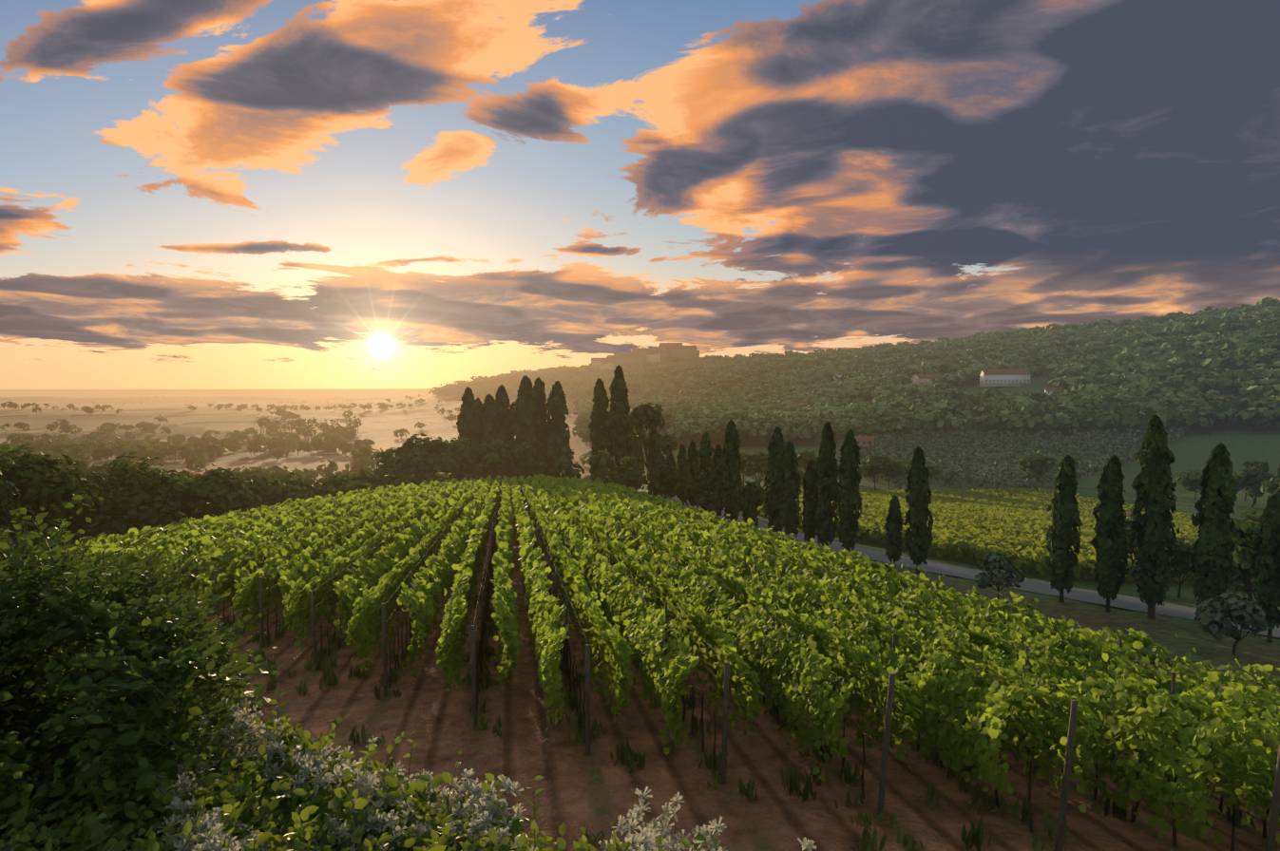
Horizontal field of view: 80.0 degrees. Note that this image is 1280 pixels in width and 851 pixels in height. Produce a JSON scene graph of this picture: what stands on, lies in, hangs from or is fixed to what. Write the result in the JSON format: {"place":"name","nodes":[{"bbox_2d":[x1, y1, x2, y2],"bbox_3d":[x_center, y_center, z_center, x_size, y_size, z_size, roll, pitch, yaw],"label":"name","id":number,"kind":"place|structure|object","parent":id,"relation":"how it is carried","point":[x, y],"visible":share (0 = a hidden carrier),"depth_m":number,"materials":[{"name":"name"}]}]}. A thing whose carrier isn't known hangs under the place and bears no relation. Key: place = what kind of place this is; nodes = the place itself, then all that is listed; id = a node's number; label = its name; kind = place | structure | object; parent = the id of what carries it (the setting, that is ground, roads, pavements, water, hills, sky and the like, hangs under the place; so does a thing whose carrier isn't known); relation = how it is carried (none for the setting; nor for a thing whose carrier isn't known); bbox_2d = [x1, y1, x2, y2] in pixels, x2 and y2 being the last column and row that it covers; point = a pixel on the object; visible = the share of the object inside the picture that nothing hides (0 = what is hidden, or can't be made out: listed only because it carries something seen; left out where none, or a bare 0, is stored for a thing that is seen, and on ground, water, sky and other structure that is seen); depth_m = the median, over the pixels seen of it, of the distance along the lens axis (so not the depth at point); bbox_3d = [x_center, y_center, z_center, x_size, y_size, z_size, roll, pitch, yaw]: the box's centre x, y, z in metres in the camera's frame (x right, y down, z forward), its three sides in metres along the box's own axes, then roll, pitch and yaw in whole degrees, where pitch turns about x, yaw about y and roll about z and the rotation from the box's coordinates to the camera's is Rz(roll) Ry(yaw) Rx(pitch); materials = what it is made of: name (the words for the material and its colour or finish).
{"place":"outdoors","nodes":[
{"label":"outdoors","id":0,"kind":"place"},
{"bbox_2d":[571,473,590,480],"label":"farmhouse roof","id":1,"kind":"structure","parent":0,"point":[583,476],"depth_m":186.56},
{"bbox_2d":[0,0,1279,389],"bbox_3d":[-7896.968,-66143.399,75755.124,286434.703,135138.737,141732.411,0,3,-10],"label":"sky","id":2,"kind":"structure","parent":0,"point":[312,194],"depth_m":131023.23,"materials":[{"name":"blue"}]},
{"bbox_2d":[0,368,1279,850],"bbox_3d":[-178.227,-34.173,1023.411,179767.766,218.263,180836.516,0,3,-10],"label":"ground","id":3,"kind":"structure","parent":0,"point":[593,792],"depth_m":19.34,"materials":[{"name":"soil"}]},
{"bbox_2d":[18,531,139,571],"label":"vine row","id":4,"kind":"object","parent":3,"relation":"on","point":[94,539],"depth_m":61.64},
{"bbox_2d":[35,517,202,570],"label":"vine row","id":5,"kind":"object","parent":3,"relation":"on","point":[102,536],"visible":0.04,"depth_m":59.96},
{"bbox_2d":[37,510,238,570],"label":"vine row","id":6,"kind":"object","parent":3,"relation":"on","point":[116,538],"visible":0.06,"depth_m":57.10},
{"bbox_2d":[0,468,284,837],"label":"shrub","id":7,"kind":"object","parent":3,"relation":"on","point":[144,770],"depth_m":4.59,"materials":[{"name":"plant"}]},
{"bbox_2d":[63,505,271,579],"bbox_3d":[-38.128,10.042,68.428,2.871,7.615,46.441,0,3,-10],"label":"vine row","id":8,"kind":"object","parent":3,"relation":"on","point":[138,535],"visible":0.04,"depth_m":55.81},
{"bbox_2d":[70,497,312,567],"bbox_3d":[-35.765,9.810,69.148,2.969,8.399,53.440,0,3,-10],"label":"vine row","id":9,"kind":"object","parent":3,"relation":"on","point":[207,519],"visible":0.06,"depth_m":56.04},
{"bbox_2d":[91,494,339,570],"bbox_3d":[-33.290,9.258,69.837,2.985,8.381,60.615,0,3,-10],"label":"vine row","id":10,"kind":"object","parent":3,"relation":"on","point":[181,534],"visible":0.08,"depth_m":53.23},
{"bbox_2d":[108,488,367,580],"bbox_3d":[-30.884,9.072,70.436,2.986,9.290,67.434,0,3,-10],"label":"vine row","id":11,"kind":"object","parent":3,"relation":"on","point":[135,556],"visible":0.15,"depth_m":46.66,"materials":[{"name":"plant"}]},
{"bbox_2d":[0,443,501,557],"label":"valley trees","id":12,"kind":"object","parent":3,"relation":"on","point":[32,484],"depth_m":81.94,"materials":[{"name":"plant"}]},
{"bbox_2d":[148,496,361,592],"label":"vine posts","id":13,"kind":"object","parent":3,"relation":"on","point":[149,564],"visible":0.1,"depth_m":34.50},
{"bbox_2d":[131,484,395,592],"bbox_3d":[-28.478,8.784,71.261,3.010,9.601,74.583,0,3,-10],"label":"vine row","id":14,"kind":"object","parent":3,"relation":"on","point":[216,536],"visible":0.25,"depth_m":45.10,"materials":[{"name":"plant"}]},
{"bbox_2d":[177,496,381,590],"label":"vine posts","id":15,"kind":"object","parent":3,"relation":"on","point":[179,562],"visible":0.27,"depth_m":32.43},
{"bbox_2d":[155,480,413,619],"bbox_3d":[-26.020,8.274,71.996,3.158,9.853,81.644,0,3,-10],"label":"vine row","id":16,"kind":"object","parent":3,"relation":"on","point":[257,536],"depth_m":39.07,"materials":[{"name":"plant"}]},
{"bbox_2d":[213,512,358,628],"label":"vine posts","id":17,"kind":"object","parent":3,"relation":"on","point":[216,582],"visible":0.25,"depth_m":28.74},
{"bbox_2d":[0,394,577,480],"bbox_3d":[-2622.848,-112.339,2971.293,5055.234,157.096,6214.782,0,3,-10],"label":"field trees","id":18,"kind":"object","parent":3,"relation":"on","point":[207,444],"depth_m":596.67,"materials":[{"name":"plant"}]},
{"bbox_2d":[191,479,434,626],"bbox_3d":[-23.679,8.360,72.557,2.983,10.665,88.357,0,3,-10],"label":"vine row","id":19,"kind":"object","parent":3,"relation":"on","point":[326,525],"depth_m":36.07,"materials":[{"name":"plant"}]},
{"bbox_2d":[230,477,458,645],"bbox_3d":[-21.267,7.924,73.414,3.019,10.704,95.578,0,3,-10],"label":"vine row","id":20,"kind":"object","parent":3,"relation":"on","point":[346,538],"depth_m":31.64,"materials":[{"name":"plant"}]},
{"bbox_2d":[258,490,433,648],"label":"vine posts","id":21,"kind":"object","parent":3,"relation":"on","point":[261,612],"visible":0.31,"depth_m":26.02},
{"bbox_2d":[0,665,718,850],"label":"hedge","id":22,"kind":"object","parent":3,"relation":"on","point":[290,825],"depth_m":4.27,"materials":[{"name":"plant"}]},
{"bbox_2d":[9,689,816,850],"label":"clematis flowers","id":23,"kind":"object","parent":22,"relation":"on","point":[642,841],"visible":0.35,"depth_m":4.36,"materials":[{"name":"plant"}]},
{"bbox_2d":[282,477,477,659],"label":"vine row","id":24,"kind":"object","parent":3,"relation":"on","point":[343,586],"depth_m":29.26,"materials":[{"name":"plant"}]},
{"bbox_2d":[308,488,457,669],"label":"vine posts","id":25,"kind":"object","parent":3,"relation":"on","point":[313,627],"visible":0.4,"depth_m":23.35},
{"bbox_2d":[373,461,396,477],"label":"crest tree","id":26,"kind":"object","parent":3,"relation":"on","point":[380,468],"visible":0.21,"depth_m":136.57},
{"bbox_2d":[370,433,461,478],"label":"crest tree","id":27,"kind":"object","parent":3,"relation":"on","point":[418,456],"depth_m":139.99,"materials":[{"name":"plant"}]},
{"bbox_2d":[343,476,493,687],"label":"vine row","id":28,"kind":"object","parent":3,"relation":"on","point":[424,596],"depth_m":26.42,"materials":[{"name":"plant"}]},
{"bbox_2d":[381,490,477,695],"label":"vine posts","id":29,"kind":"object","parent":3,"relation":"on","point":[385,671],"visible":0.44,"depth_m":20.77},
{"bbox_2d":[439,437,479,476],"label":"crest tree","id":30,"kind":"object","parent":3,"relation":"on","point":[462,448],"depth_m":145.85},
{"bbox_2d":[456,387,483,478],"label":"cypress tree","id":31,"kind":"object","parent":3,"relation":"on","point":[468,423],"visible":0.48,"depth_m":162.21,"materials":[{"name":"green plant"}]},
{"bbox_2d":[434,475,521,704],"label":"vine row","id":32,"kind":"object","parent":3,"relation":"on","point":[448,650],"depth_m":23.41,"materials":[{"name":"plant"}]},
{"bbox_2d":[474,397,482,468],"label":"cypress tree","id":33,"kind":"object","parent":3,"relation":"on","point":[479,404],"visible":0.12,"depth_m":169.70,"materials":[{"name":"green plant"}]},
{"bbox_2d":[470,488,499,725],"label":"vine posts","id":34,"kind":"object","parent":3,"relation":"on","point":[473,672],"visible":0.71,"depth_m":21.25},
{"bbox_2d":[476,394,505,492],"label":"cypress tree","id":35,"kind":"object","parent":3,"relation":"on","point":[488,423],"visible":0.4,"depth_m":165.10,"materials":[{"name":"green plant"}]},
{"bbox_2d":[475,439,513,478],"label":"crest tree","id":36,"kind":"object","parent":3,"relation":"on","point":[493,452],"depth_m":145.53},
{"bbox_2d":[494,384,514,480],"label":"cypress tree","id":37,"kind":"object","parent":3,"relation":"on","point":[502,400],"visible":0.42,"depth_m":166.96,"materials":[{"name":"green plant"}]},
{"bbox_2d":[507,375,543,485],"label":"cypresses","id":38,"kind":"object","parent":3,"relation":"on","point":[525,423],"visible":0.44,"depth_m":162.49,"materials":[{"name":"green plant"}]},
{"bbox_2d":[533,377,550,475],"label":"cypress tree","id":39,"kind":"object","parent":3,"relation":"on","point":[539,390],"visible":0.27,"depth_m":166.87,"materials":[{"name":"green plant"}]},
{"bbox_2d":[520,488,590,756],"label":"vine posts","id":40,"kind":"object","parent":3,"relation":"on","point":[587,699],"visible":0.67,"depth_m":16.49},
{"bbox_2d":[542,381,571,478],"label":"cypress tree","id":41,"kind":"object","parent":3,"relation":"on","point":[558,437],"visible":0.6,"depth_m":165.00,"materials":[{"name":"green plant"}]},
{"bbox_2d":[551,444,584,479],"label":"crest tree","id":42,"kind":"object","parent":3,"relation":"on","point":[562,459],"depth_m":147.90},
{"bbox_2d":[508,476,632,744],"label":"vine row","id":43,"kind":"object","parent":3,"relation":"on","point":[601,635],"depth_m":21.83,"materials":[{"name":"plant"}]},
{"bbox_2d":[588,378,611,483],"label":"cypress tree","id":44,"kind":"object","parent":3,"relation":"on","point":[600,416],"visible":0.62,"depth_m":173.42,"materials":[{"name":"green plant"}]},
{"bbox_2d":[588,450,617,483],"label":"crest tree","id":45,"kind":"object","parent":3,"relation":"on","point":[603,461],"depth_m":146.64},
{"bbox_2d":[604,364,633,488],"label":"cypress tree","id":46,"kind":"object","parent":3,"relation":"on","point":[618,437],"visible":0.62,"depth_m":170.26,"materials":[{"name":"green plant"}]},
{"bbox_2d":[609,456,649,490],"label":"crest tree","id":47,"kind":"object","parent":3,"relation":"on","point":[625,473],"depth_m":144.42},
{"bbox_2d":[541,486,729,784],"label":"vine posts","id":48,"kind":"object","parent":3,"relation":"on","point":[725,725],"visible":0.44,"depth_m":15.00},
{"bbox_2d":[630,420,645,490],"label":"cypress tree","id":49,"kind":"object","parent":3,"relation":"on","point":[640,442],"depth_m":201.34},
{"bbox_2d":[525,475,764,770],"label":"vine row","id":50,"kind":"object","parent":3,"relation":"on","point":[644,640],"depth_m":19.61,"materials":[{"name":"plant"}]},
{"bbox_2d":[627,402,677,495],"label":"crest tree","id":51,"kind":"object","parent":3,"relation":"on","point":[643,415],"depth_m":179.54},
{"bbox_2d":[646,428,661,496],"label":"cypress tree","id":52,"kind":"object","parent":3,"relation":"on","point":[652,461],"depth_m":180.65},
{"bbox_2d":[657,453,666,496],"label":"cypress tree","id":53,"kind":"object","parent":3,"relation":"on","point":[661,459],"depth_m":172.10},
{"bbox_2d":[62,552,1262,850],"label":"grass tufts","id":54,"kind":"object","parent":3,"relation":"on","point":[971,839],"visible":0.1,"depth_m":16.26,"materials":[{"name":"plant"}]},
{"bbox_2d":[646,463,680,498],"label":"crest tree","id":55,"kind":"object","parent":3,"relation":"on","point":[665,475],"depth_m":138.41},
{"bbox_2d":[664,448,675,499],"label":"cypress tree","id":56,"kind":"object","parent":3,"relation":"on","point":[670,460],"depth_m":164.20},
{"bbox_2d":[675,443,688,506],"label":"cypress tree","id":57,"kind":"object","parent":3,"relation":"on","point":[682,472],"depth_m":153.44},
{"bbox_2d":[672,478,710,507],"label":"crest tree","id":58,"kind":"object","parent":3,"relation":"on","point":[691,489],"depth_m":126.55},
{"bbox_2d":[686,439,700,508],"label":"cypress tree","id":59,"kind":"object","parent":3,"relation":"on","point":[693,462],"depth_m":144.74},
{"bbox_2d":[697,431,714,512],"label":"cypress tree","id":60,"kind":"object","parent":3,"relation":"on","point":[705,452],"depth_m":135.18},
{"bbox_2d":[693,491,725,513],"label":"crest tree","id":61,"kind":"object","parent":3,"relation":"on","point":[711,502],"depth_m":116.90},
{"bbox_2d":[707,444,724,515],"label":"cypress tree","id":62,"kind":"object","parent":3,"relation":"on","point":[716,476],"depth_m":128.94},
{"bbox_2d":[538,474,922,799],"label":"vine row","id":63,"kind":"object","parent":3,"relation":"on","point":[826,669],"depth_m":17.40,"materials":[{"name":"plant"}]},
{"bbox_2d":[720,420,743,521],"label":"cypress tree","id":64,"kind":"object","parent":3,"relation":"on","point":[731,482],"depth_m":121.01,"materials":[{"name":"plant"}]},
{"bbox_2d":[571,492,895,815],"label":"vine posts","id":65,"kind":"object","parent":3,"relation":"on","point":[885,754],"visible":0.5,"depth_m":13.84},
{"bbox_2d":[742,481,755,523],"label":"cypress tree","id":66,"kind":"object","parent":3,"relation":"on","point":[748,496],"depth_m":115.25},
{"bbox_2d":[746,503,758,527],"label":"cypress tree","id":67,"kind":"object","parent":3,"relation":"on","point":[752,513],"depth_m":113.84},
{"bbox_2d":[763,426,784,533],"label":"cypress tree","id":68,"kind":"object","parent":3,"relation":"on","point":[775,448],"depth_m":106.40,"materials":[{"name":"plant"}]},
{"bbox_2d":[778,440,801,537],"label":"cypress tree","id":69,"kind":"object","parent":3,"relation":"on","point":[790,506],"depth_m":102.66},
{"bbox_2d":[802,459,818,545],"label":"cypress tree","id":70,"kind":"object","parent":3,"relation":"on","point":[809,503],"depth_m":98.39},
{"bbox_2d":[810,421,839,553],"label":"cypress tree","id":71,"kind":"object","parent":3,"relation":"on","point":[827,488],"depth_m":94.91,"materials":[{"name":"plant"}]},
{"bbox_2d":[555,476,1101,833],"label":"vine row","id":72,"kind":"object","parent":3,"relation":"on","point":[982,726],"depth_m":15.34,"materials":[{"name":"plant"}]},
{"bbox_2d":[833,375,844,382],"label":"house walls","id":73,"kind":"structure","parent":3,"relation":"on","point":[839,376],"depth_m":1031.93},
{"bbox_2d":[826,371,842,375],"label":"house roof","id":74,"kind":"structure","parent":73,"relation":"on","point":[840,372],"depth_m":1035.58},
{"bbox_2d":[603,497,1078,850],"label":"vine posts","id":75,"kind":"object","parent":3,"relation":"on","point":[1066,779],"visible":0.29,"depth_m":12.82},
{"bbox_2d":[836,428,863,553],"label":"cypress tree","id":76,"kind":"object","parent":3,"relation":"on","point":[850,499],"depth_m":90.96,"materials":[{"name":"plant"}]},
{"bbox_2d":[857,441,874,448],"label":"stone walls","id":77,"kind":"structure","parent":3,"relation":"on","point":[866,444],"depth_m":435.65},
{"bbox_2d":[883,495,903,569],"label":"cypress tree","id":78,"kind":"object","parent":3,"relation":"on","point":[893,541],"depth_m":84.47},
{"bbox_2d":[902,446,934,573],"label":"cypress tree","id":79,"kind":"object","parent":3,"relation":"on","point":[918,500],"depth_m":81.15,"materials":[{"name":"plant"}]},
{"bbox_2d":[911,374,937,387],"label":"tan house walls","id":80,"kind":"structure","parent":3,"relation":"on","point":[916,379],"depth_m":786.74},
{"bbox_2d":[910,374,940,379],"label":"roof","id":81,"kind":"structure","parent":80,"relation":"on","point":[930,376],"depth_m":790.14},
{"bbox_2d":[571,477,1279,850],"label":"vine row","id":82,"kind":"object","parent":3,"relation":"on","point":[1196,743],"depth_m":14.08,"materials":[{"name":"plant"}]},
{"bbox_2d":[591,477,1279,839],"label":"vine row","id":83,"kind":"object","parent":3,"relation":"on","point":[1066,650],"depth_m":19.93,"materials":[{"name":"plant"}]},
{"bbox_2d":[601,481,1279,768],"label":"vine row","id":84,"kind":"object","parent":3,"relation":"on","point":[1140,639],"depth_m":22.15,"materials":[{"name":"plant"}]},
{"bbox_2d":[621,497,1279,850],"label":"vine posts","id":85,"kind":"object","parent":3,"relation":"on","point":[1273,821],"visible":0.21,"depth_m":11.84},
{"bbox_2d":[630,495,1277,712],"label":"trellis posts","id":86,"kind":"object","parent":3,"relation":"on","point":[1174,678],"visible":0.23,"depth_m":16.61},
{"bbox_2d":[666,449,1279,655],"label":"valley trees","id":87,"kind":"object","parent":3,"relation":"on","point":[1261,479],"depth_m":238.54,"materials":[{"name":"plant"}]},
{"bbox_2d":[759,470,1267,641],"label":"olive foliage","id":88,"kind":"object","parent":87,"relation":"attached to","point":[1223,608],"visible":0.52,"depth_m":51.84,"materials":[{"name":"green plant"}]},
{"bbox_2d":[979,370,1030,386],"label":"white villa walls","id":89,"kind":"structure","parent":3,"relation":"on","point":[1006,377],"depth_m":722.67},
{"bbox_2d":[979,368,1031,375],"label":"roof","id":90,"kind":"structure","parent":89,"relation":"on","point":[1008,372],"depth_m":725.95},
{"bbox_2d":[981,380,1029,385],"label":"white villa windows","id":91,"kind":"structure","parent":89,"relation":"in","point":[1005,383],"depth_m":722.35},
{"bbox_2d":[756,485,1257,585],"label":"vineyard rows","id":92,"kind":"object","parent":3,"relation":"on","point":[1014,525],"visible":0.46,"depth_m":137.84,"materials":[{"name":"green plant"}]},
{"bbox_2d":[744,526,1279,711],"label":"vine posts","id":93,"kind":"object","parent":3,"relation":"on","point":[1119,643],"visible":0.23,"depth_m":21.13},
{"bbox_2d":[837,426,1189,489],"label":"olive grove","id":94,"kind":"object","parent":3,"relation":"on","point":[974,466],"depth_m":386.76,"materials":[{"name":"plant"}]},
{"bbox_2d":[1044,389,1062,399],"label":"house walls","id":95,"kind":"structure","parent":3,"relation":"on","point":[1050,392],"depth_m":615.81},
{"bbox_2d":[1044,387,1063,390],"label":"house roof","id":96,"kind":"structure","parent":95,"relation":"on","point":[1053,389],"depth_m":616.47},
{"bbox_2d":[1043,455,1083,602],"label":"cypress tree","id":97,"kind":"object","parent":3,"relation":"on","point":[1062,538],"depth_m":67.07,"materials":[{"name":"plant"}]},
{"bbox_2d":[895,426,1259,510],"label":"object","id":98,"kind":"object","parent":3,"relation":"on","point":[1052,483],"visible":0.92,"depth_m":241.12,"materials":[{"name":"grey"}]},
{"bbox_2d":[1090,455,1129,611],"bbox_3d":[39.757,9.229,64.331,2.951,13.617,2.993,0,3,-10],"label":"cypress tree","id":99,"kind":"object","parent":3,"relation":"on","point":[1109,544],"depth_m":63.75,"materials":[{"name":"plant"}]},
{"bbox_2d":[1127,414,1184,619],"bbox_3d":[41.419,7.449,61.544,3.278,16.821,3.684,0,3,-10],"label":"cypress tree","id":100,"kind":"object","parent":3,"relation":"on","point":[1153,485],"depth_m":60.90,"materials":[{"name":"plant"}]},
{"bbox_2d":[1188,442,1240,628],"bbox_3d":[43.793,8.551,58.236,2.790,14.652,3.096,0,3,-10],"label":"cypress tree","id":101,"kind":"object","parent":3,"relation":"on","point":[1213,520],"depth_m":57.58,"materials":[{"name":"plant"}]},
{"bbox_2d":[1204,458,1279,495],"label":"cypress foliage","id":102,"kind":"object","parent":3,"relation":"on","point":[1277,472],"visible":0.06,"depth_m":219.29,"materials":[{"name":"green plant"}]},
{"bbox_2d":[1252,493,1279,643],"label":"cypress tree","id":103,"kind":"object","parent":3,"relation":"on","point":[1266,547],"depth_m":54.89,"materials":[{"name":"plant"}]},
{"bbox_2d":[591,343,699,372],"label":"village houses","id":104,"kind":"structure","parent":0,"point":[679,353],"depth_m":1823.55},
{"bbox_2d":[591,343,699,362],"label":"village roofs","id":105,"kind":"structure","parent":104,"relation":"attached to","point":[661,348],"depth_m":1838.55,"materials":[{"name":"tile"}]},
{"bbox_2d":[428,296,1279,468],"bbox_3d":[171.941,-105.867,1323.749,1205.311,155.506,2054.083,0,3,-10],"label":"forest hill","id":106,"kind":"structure","parent":0,"point":[1109,374],"depth_m":672.12,"materials":[{"name":"plant"}]},
{"bbox_2d":[855,436,875,441],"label":"roof","id":107,"kind":"structure","parent":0,"point":[864,439],"depth_m":437.17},
{"bbox_2d":[637,489,1279,637],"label":"road asphalt","id":108,"kind":"structure","parent":0,"point":[1118,601],"depth_m":74.46,"materials":[{"name":"asphalt"}]},
{"bbox_2d":[1219,395,1235,398],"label":"house roof","id":109,"kind":"structure","parent":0,"point":[1220,396],"depth_m":481.71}
]}

